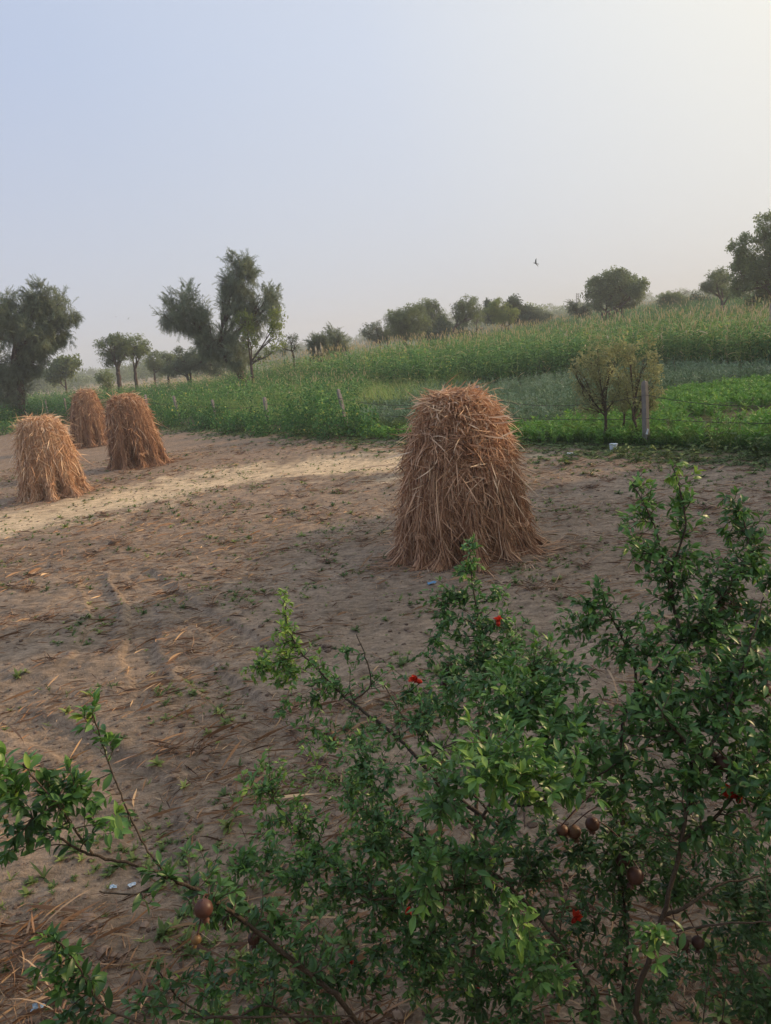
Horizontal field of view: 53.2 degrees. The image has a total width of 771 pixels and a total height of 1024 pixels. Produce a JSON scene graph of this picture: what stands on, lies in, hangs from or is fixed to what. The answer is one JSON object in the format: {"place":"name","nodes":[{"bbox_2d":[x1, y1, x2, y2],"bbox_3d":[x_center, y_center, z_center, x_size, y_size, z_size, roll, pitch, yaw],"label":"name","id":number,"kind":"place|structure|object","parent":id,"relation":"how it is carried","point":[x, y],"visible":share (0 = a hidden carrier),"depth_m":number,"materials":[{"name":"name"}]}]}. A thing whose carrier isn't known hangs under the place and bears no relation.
{"place":"outdoors","nodes":[
{"label":"outdoors","id":0,"kind":"place"},
{"bbox_2d":[152,354,478,424],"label":"grass","id":1,"kind":"structure","parent":0,"point":[381,389],"depth_m":40.21,"materials":[{"name":"green plant"}]},
{"bbox_2d":[0,301,770,1023],"bbox_3d":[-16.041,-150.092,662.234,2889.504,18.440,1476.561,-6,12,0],"label":"ground","id":2,"kind":"structure","parent":0,"point":[364,603],"depth_m":8.14,"materials":[{"name":"soil"}]},
{"bbox_2d":[0,403,19,430],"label":"vine mound","id":3,"kind":"object","parent":2,"relation":"on","point":[2,410],"visible":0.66,"depth_m":49.07,"materials":[{"name":"green plant"}]},
{"bbox_2d":[0,415,21,434],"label":"vine mound","id":4,"kind":"object","parent":2,"relation":"on","point":[6,428],"visible":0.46,"depth_m":45.12,"materials":[{"name":"green plant"}]},
{"bbox_2d":[0,394,55,425],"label":"vine mound","id":5,"kind":"object","parent":2,"relation":"on","point":[37,411],"visible":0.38,"depth_m":50.98,"materials":[{"name":"green plant"}]},
{"bbox_2d":[30,1003,44,1011],"bbox_3d":[-1.686,2.399,3.731,0.065,0.013,0.046,-6,12,0],"label":"plastic scrap","id":6,"kind":"object","parent":2,"relation":"on","point":[34,1005],"visible":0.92,"depth_m":3.74,"materials":[{"name":"white plastic"}]},
{"bbox_2d":[0,273,84,420],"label":"feathery tree","id":7,"kind":"object","parent":2,"relation":"on","point":[41,339],"visible":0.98,"depth_m":49.62,"materials":[{"name":"green plant"}]},
{"bbox_2d":[1,402,107,505],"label":"haystack","id":8,"kind":"object","parent":2,"relation":"on","point":[48,466],"visible":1,"depth_m":19.14,"materials":[{"name":"beige plant"}]},
{"bbox_2d":[43,353,82,394],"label":"round tree","id":9,"kind":"object","parent":2,"relation":"on","point":[62,368],"visible":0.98,"depth_m":87.15,"materials":[{"name":"green plant"}]},
{"bbox_2d":[45,393,102,423],"bbox_3d":[-20.062,-6.699,49.290,4.000,2.091,2.375,-6,12,0],"label":"vine mound","id":10,"kind":"object","parent":2,"relation":"on","point":[62,411],"visible":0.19,"depth_m":49.09,"materials":[{"name":"green plant"}]},
{"bbox_2d":[64,385,107,448],"bbox_3d":[-12.558,-4.039,32.264,2.983,2.565,2.653,-6,12,0],"label":"haystack","id":11,"kind":"object","parent":2,"relation":"on","point":[86,420],"visible":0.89,"depth_m":31.82,"materials":[{"name":"brown plant"}]},
{"bbox_2d":[94,369,115,391],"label":"bush","id":12,"kind":"object","parent":2,"relation":"on","point":[104,378],"visible":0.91,"depth_m":80.01,"materials":[{"name":"green plant"}]},
{"bbox_2d":[108,540,119,544],"bbox_3d":[-4.785,0.558,13.563,0.186,0.149,0.187,5,17,42],"label":"soil clod","id":13,"kind":"object","parent":2,"relation":"on","point":[114,542],"visible":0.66,"depth_m":13.51,"materials":[{"name":"brown soil"}]},
{"bbox_2d":[92,331,137,389],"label":"fan shaped tree","id":14,"kind":"object","parent":2,"relation":"on","point":[118,345],"visible":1,"depth_m":75.55,"materials":[{"name":"green plant"}]},
{"bbox_2d":[95,390,181,472],"bbox_3d":[-7.744,-2.634,23.807,3.064,2.484,2.826,-6,12,0],"label":"haystack","id":15,"kind":"object","parent":2,"relation":"on","point":[133,436],"visible":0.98,"depth_m":23.38,"materials":[{"name":"brown plant"}]},
{"bbox_2d":[125,332,153,388],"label":"fan shaped tree","id":16,"kind":"object","parent":2,"relation":"on","point":[142,351],"visible":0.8,"depth_m":77.52,"materials":[{"name":"green plant"}]},
{"bbox_2d":[144,349,166,386],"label":"round tree","id":17,"kind":"object","parent":2,"relation":"on","point":[152,365],"visible":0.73,"depth_m":92.80,"materials":[{"name":"green plant"}]},
{"bbox_2d":[148,401,175,423],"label":"vine mound","id":18,"kind":"object","parent":2,"relation":"on","point":[156,416],"visible":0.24,"depth_m":39.32,"materials":[{"name":"green plant"}]},
{"bbox_2d":[156,350,183,389],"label":"round tree","id":19,"kind":"object","parent":2,"relation":"on","point":[169,357],"visible":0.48,"depth_m":89.86,"materials":[{"name":"green plant"}]},
{"bbox_2d":[163,395,202,426],"bbox_3d":[-10.013,-5.066,38.087,2.142,1.616,2.405,-6,12,0],"label":"vine mound","id":20,"kind":"object","parent":2,"relation":"on","point":[172,416],"visible":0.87,"depth_m":37.70,"materials":[{"name":"green plant"}]},
{"bbox_2d":[9,360,377,417],"bbox_3d":[-24.193,-11.643,73.166,22.385,2.186,93.527,-16,16,-39],"label":"bean crop","id":21,"kind":"object","parent":2,"relation":"on","point":[186,387],"visible":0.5,"depth_m":47.30,"materials":[{"name":"green plant"}]},
{"bbox_2d":[160,345,228,387],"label":"thicket","id":22,"kind":"object","parent":2,"relation":"on","point":[188,365],"visible":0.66,"depth_m":71.77,"materials":[{"name":"green plant"}]},
{"bbox_2d":[0,686,397,1023],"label":"pomegranate shrub","id":23,"kind":"object","parent":2,"relation":"on","point":[52,797],"visible":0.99,"depth_m":2.25,"materials":[{"name":"green plant"}]},
{"bbox_2d":[189,399,229,430],"bbox_3d":[-8.021,-4.394,34.824,2.072,1.421,2.408,-6,12,0],"label":"vine mound","id":24,"kind":"object","parent":2,"relation":"on","point":[209,422],"visible":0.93,"depth_m":34.71,"materials":[{"name":"green plant"}]},
{"bbox_2d":[152,247,283,388],"bbox_3d":[-11.597,-12.977,54.082,9.761,10.563,4.804,-6,12,0],"label":"feathery tree","id":25,"kind":"object","parent":2,"relation":"on","point":[223,343],"visible":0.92,"depth_m":53.44,"materials":[{"name":"green plant"}]},
{"bbox_2d":[214,403,263,434],"bbox_3d":[-6.031,-3.840,31.781,2.283,1.229,2.249,-6,12,0],"label":"vine mound","id":26,"kind":"object","parent":2,"relation":"on","point":[243,421],"visible":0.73,"depth_m":31.56,"materials":[{"name":"green plant"}]},
{"bbox_2d":[234,305,287,381],"bbox_3d":[-8.227,-10.866,52.744,3.800,6.258,1.955,-6,12,0],"label":"young tree","id":27,"kind":"object","parent":2,"relation":"on","point":[274,326],"visible":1,"depth_m":52.37,"materials":[{"name":"green plant"}]},
{"bbox_2d":[232,396,298,436],"bbox_3d":[-4.425,-3.751,29.684,2.289,1.577,2.326,-4,13,11],"label":"vine mound","id":28,"kind":"object","parent":2,"relation":"on","point":[262,427],"visible":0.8,"depth_m":29.33,"materials":[{"name":"green plant"}]},
{"bbox_2d":[276,333,301,368],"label":"bare tree","id":29,"kind":"object","parent":2,"relation":"on","point":[291,350],"visible":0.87,"depth_m":68.19,"materials":[{"name":"green plant"}]},
{"bbox_2d":[279,381,331,437],"bbox_3d":[-2.947,-3.678,27.810,2.067,1.977,2.286,-6,12,0],"label":"vine mound","id":30,"kind":"object","parent":2,"relation":"on","point":[310,421],"visible":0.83,"depth_m":27.42,"materials":[{"name":"green plant"}]},
{"bbox_2d":[72,332,548,395],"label":"dry stalk crop","id":31,"kind":"object","parent":2,"relation":"on","point":[183,381],"visible":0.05,"depth_m":87.41,"materials":[{"name":"green plant"}]},
{"bbox_2d":[302,330,333,365],"bbox_3d":[-5.446,-13.008,64.603,2.825,4.432,2.124,-6,12,0],"label":"bush","id":32,"kind":"object","parent":2,"relation":"on","point":[314,341],"visible":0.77,"depth_m":64.05,"materials":[{"name":"green plant"}]},
{"bbox_2d":[311,389,360,438],"bbox_3d":[-1.679,-3.410,26.256,1.909,1.858,2.330,-6,12,0],"label":"vine mound","id":33,"kind":"object","parent":2,"relation":"on","point":[331,420],"visible":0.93,"depth_m":25.99,"materials":[{"name":"green plant"}]},
{"bbox_2d":[322,320,352,359],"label":"bush","id":34,"kind":"object","parent":2,"relation":"on","point":[333,334],"visible":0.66,"depth_m":66.11,"materials":[{"name":"green plant"}]},
{"bbox_2d":[349,438,360,448],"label":"broadleaf weed","id":35,"kind":"object","parent":2,"relation":"on","point":[356,444],"visible":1,"depth_m":22.34,"materials":[{"name":"green plant"}]},
{"bbox_2d":[347,398,380,437],"bbox_3d":[-0.736,-3.109,25.498,1.178,1.339,2.392,-6,12,0],"label":"vine mound","id":36,"kind":"object","parent":2,"relation":"on","point":[364,420],"visible":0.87,"depth_m":25.30,"materials":[{"name":"green plant"}]},
{"bbox_2d":[358,320,387,350],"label":"tree","id":37,"kind":"object","parent":2,"relation":"on","point":[373,330],"visible":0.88,"depth_m":83.74,"materials":[{"name":"green plant"}]},
{"bbox_2d":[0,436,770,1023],"bbox_3d":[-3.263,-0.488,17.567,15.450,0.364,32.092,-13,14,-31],"label":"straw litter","id":38,"kind":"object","parent":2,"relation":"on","point":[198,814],"visible":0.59,"depth_m":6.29,"materials":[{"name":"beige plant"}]},
{"bbox_2d":[0,416,770,1023],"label":"weeds","id":39,"kind":"object","parent":2,"relation":"on","point":[132,858],"visible":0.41,"depth_m":7.32,"materials":[{"name":"green plant"}]},
{"bbox_2d":[0,439,770,1023],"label":"pebbles","id":40,"kind":"object","parent":2,"relation":"on","point":[396,1015],"visible":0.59,"depth_m":5.58,"materials":[{"name":"stone"}]},
{"bbox_2d":[7,282,764,395],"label":"woods","id":41,"kind":"object","parent":2,"relation":"on","point":[84,378],"visible":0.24,"depth_m":249.52,"materials":[{"name":"green plant"}]},
{"bbox_2d":[378,325,395,346],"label":"young tree","id":42,"kind":"object","parent":2,"relation":"on","point":[386,335],"visible":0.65,"depth_m":83.46,"materials":[{"name":"green plant"}]},
{"bbox_2d":[381,302,432,345],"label":"round tree","id":43,"kind":"object","parent":2,"relation":"on","point":[401,322],"visible":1,"depth_m":81.02,"materials":[{"name":"green plant"}]},
{"bbox_2d":[44,381,770,446],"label":"wire fence","id":44,"kind":"object","parent":2,"relation":"on","point":[644,396],"visible":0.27,"depth_m":17.97,"materials":[{"name":"grey metal"}]},
{"bbox_2d":[216,533,619,1023],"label":"pomegranate shrub","id":45,"kind":"object","parent":2,"relation":"on","point":[491,762],"visible":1,"depth_m":2.72,"materials":[{"name":"green plant"}]},
{"bbox_2d":[417,297,447,329],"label":"round tree","id":46,"kind":"object","parent":2,"relation":"on","point":[432,306],"visible":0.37,"depth_m":92.15,"materials":[{"name":"green plant"}]},
{"bbox_2d":[416,315,475,344],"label":"thicket","id":47,"kind":"object","parent":2,"relation":"on","point":[442,324],"visible":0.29,"depth_m":89.43,"materials":[{"name":"green plant"}]},
{"bbox_2d":[449,293,486,343],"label":"forked tree","id":48,"kind":"object","parent":2,"relation":"on","point":[461,306],"visible":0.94,"depth_m":85.41,"materials":[{"name":"green plant"}]},
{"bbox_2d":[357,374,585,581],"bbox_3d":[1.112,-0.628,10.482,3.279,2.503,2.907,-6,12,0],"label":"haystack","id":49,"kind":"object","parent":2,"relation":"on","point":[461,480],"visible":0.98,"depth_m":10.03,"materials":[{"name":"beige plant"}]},
{"bbox_2d":[471,313,483,333],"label":"bare tree","id":50,"kind":"object","parent":2,"relation":"on","point":[476,319],"visible":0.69,"depth_m":81.91,"materials":[{"name":"green plant"}]},
{"bbox_2d":[186,295,770,388],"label":"millet crop","id":51,"kind":"object","parent":2,"relation":"on","point":[588,328],"visible":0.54,"depth_m":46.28,"materials":[{"name":"green plant"}]},
{"bbox_2d":[483,296,520,337],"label":"young tree","id":52,"kind":"object","parent":2,"relation":"on","point":[498,316],"visible":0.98,"depth_m":88.99,"materials":[{"name":"green plant"}]},
{"bbox_2d":[480,293,532,329],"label":"round tree","id":53,"kind":"object","parent":2,"relation":"on","point":[514,301],"visible":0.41,"depth_m":96.47,"materials":[{"name":"green plant"}]},
{"bbox_2d":[515,432,530,449],"bbox_3d":[3.186,-1.655,18.517,0.601,0.529,0.583,-1,13,21],"label":"broadleaf weed","id":54,"kind":"object","parent":2,"relation":"on","point":[522,441],"visible":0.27,"depth_m":18.53,"materials":[{"name":"green plant"}]},
{"bbox_2d":[521,305,553,324],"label":"round tree","id":55,"kind":"object","parent":2,"relation":"on","point":[540,314],"visible":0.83,"depth_m":96.70,"materials":[{"name":"green plant"}]},
{"bbox_2d":[341,416,770,451],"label":"grass verge","id":56,"kind":"object","parent":2,"relation":"on","point":[686,438],"depth_m":17.86,"materials":[{"name":"green plant"}]},
{"bbox_2d":[354,373,770,448],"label":"green crop","id":57,"kind":"object","parent":2,"relation":"on","point":[736,390],"visible":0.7,"depth_m":21.49,"materials":[{"name":"green plant"}]},
{"bbox_2d":[355,355,770,427],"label":"flowering herb crop","id":58,"kind":"object","parent":2,"relation":"on","point":[528,391],"visible":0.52,"depth_m":30.81,"materials":[{"name":"green plant"}]},
{"bbox_2d":[557,452,574,464],"bbox_3d":[3.852,-1.120,16.498,0.350,0.255,0.518,0,14,26],"label":"broadleaf weed","id":59,"kind":"object","parent":2,"relation":"on","point":[565,459],"visible":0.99,"depth_m":16.58,"materials":[{"name":"green plant"}]},
{"bbox_2d":[563,299,592,317],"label":"thorn tree","id":60,"kind":"object","parent":2,"relation":"on","point":[581,311],"visible":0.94,"depth_m":87.33,"materials":[{"name":"green plant"}]},
{"bbox_2d":[567,333,632,438],"bbox_3d":[5.287,-2.956,18.928,1.412,2.850,1.312,-17,17,-42],"label":"sapling","id":61,"kind":"object","parent":2,"relation":"on","point":[598,377],"visible":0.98,"depth_m":18.79,"materials":[{"name":"green plant"}]},
{"bbox_2d":[435,290,768,342],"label":"millet crop","id":62,"kind":"object","parent":2,"relation":"on","point":[652,305],"visible":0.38,"depth_m":88.36,"materials":[{"name":"green plant"}]},
{"bbox_2d":[609,443,617,449],"bbox_3d":[5.219,-1.461,17.622,0.185,0.205,0.190,-6,12,0],"label":"plastic tub","id":63,"kind":"object","parent":2,"relation":"on","point":[612,446],"visible":0.52,"depth_m":17.56,"materials":[{"name":"white plastic"}]},
{"bbox_2d":[580,265,649,326],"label":"dome tree","id":64,"kind":"object","parent":2,"relation":"on","point":[610,294],"visible":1,"depth_m":84.74,"materials":[{"name":"green plant"}]},
{"bbox_2d":[608,347,632,425],"bbox_3d":[6.064,-3.044,19.670,0.730,2.534,0.796,-6,12,0],"label":"sapling","id":65,"kind":"object","parent":2,"relation":"on","point":[619,374],"visible":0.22,"depth_m":19.54,"materials":[{"name":"green plant"}]},
{"bbox_2d":[609,443,631,455],"bbox_3d":[5.149,-1.338,16.723,0.361,0.314,0.555,-15,15,-35],"label":"broadleaf weed","id":66,"kind":"object","parent":2,"relation":"on","point":[622,451],"visible":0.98,"depth_m":16.72,"materials":[{"name":"green plant"}]},
{"bbox_2d":[624,446,650,462],"bbox_3d":[5.209,-1.178,15.916,0.386,0.378,0.482,-13,14,-28],"label":"broadleaf weed","id":67,"kind":"object","parent":2,"relation":"on","point":[641,454],"visible":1,"depth_m":15.91,"materials":[{"name":"green plant"}]},
{"bbox_2d":[614,331,667,433],"bbox_3d":[6.179,-3.002,18.929,1.449,2.765,0.888,-9,13,-13],"label":"sapling","id":68,"kind":"object","parent":2,"relation":"on","point":[630,364],"visible":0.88,"depth_m":18.81,"materials":[{"name":"green plant"}]},
{"bbox_2d":[541,459,770,1023],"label":"pomegranate shrub","id":69,"kind":"object","parent":2,"relation":"on","point":[732,676],"visible":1,"depth_m":2.81,"materials":[{"name":"green plant"}]},
{"bbox_2d":[650,444,677,458],"bbox_3d":[5.841,-1.259,15.991,0.404,0.342,0.664,-17,16,-40],"label":"broadleaf weed","id":70,"kind":"object","parent":2,"relation":"on","point":[667,452],"visible":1,"depth_m":15.99,"materials":[{"name":"green plant"}]},
{"bbox_2d":[655,291,694,316],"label":"thorn tree","id":71,"kind":"object","parent":2,"relation":"on","point":[671,298],"visible":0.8,"depth_m":94.43,"materials":[{"name":"green plant"}]},
{"bbox_2d":[687,442,710,460],"bbox_3d":[6.270,-1.198,15.387,0.460,0.383,0.528,-1,13,21],"label":"broadleaf weed","id":72,"kind":"object","parent":2,"relation":"on","point":[696,452],"visible":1,"depth_m":15.47,"materials":[{"name":"green plant"}]},
{"bbox_2d":[688,291,711,308],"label":"bush","id":73,"kind":"object","parent":2,"relation":"on","point":[695,295],"visible":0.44,"depth_m":97.13,"materials":[{"name":"green plant"}]},
{"bbox_2d":[676,399,747,451],"bbox_3d":[6.657,-1.808,16.221,0.712,1.084,1.715,-13,14,-30],"label":"broadleaf weed","id":74,"kind":"object","parent":2,"relation":"on","point":[706,431],"visible":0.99,"depth_m":15.85,"materials":[{"name":"green plant"}]},
{"bbox_2d":[698,266,743,315],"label":"round tree","id":75,"kind":"object","parent":2,"relation":"on","point":[718,277],"visible":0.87,"depth_m":75.44,"materials":[{"name":"green plant"}]},
{"bbox_2d":[720,431,769,459],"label":"broadleaf weed","id":76,"kind":"object","parent":2,"relation":"on","point":[747,451],"visible":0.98,"depth_m":14.88,"materials":[{"name":"green plant"}]},
{"bbox_2d":[724,208,770,311],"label":"tree","id":77,"kind":"object","parent":2,"relation":"on","point":[747,267],"visible":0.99,"depth_m":57.47,"materials":[{"name":"green plant"}]},
{"bbox_2d":[745,434,770,457],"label":"broadleaf weed","id":78,"kind":"object","parent":2,"relation":"on","point":[759,453],"visible":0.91,"depth_m":15.01,"materials":[{"name":"green plant"}]},
{"bbox_2d":[0,0,770,374],"label":"sky","id":79,"kind":"structure","parent":0,"point":[374,157],"materials":[{"name":"blue"}]}
]}

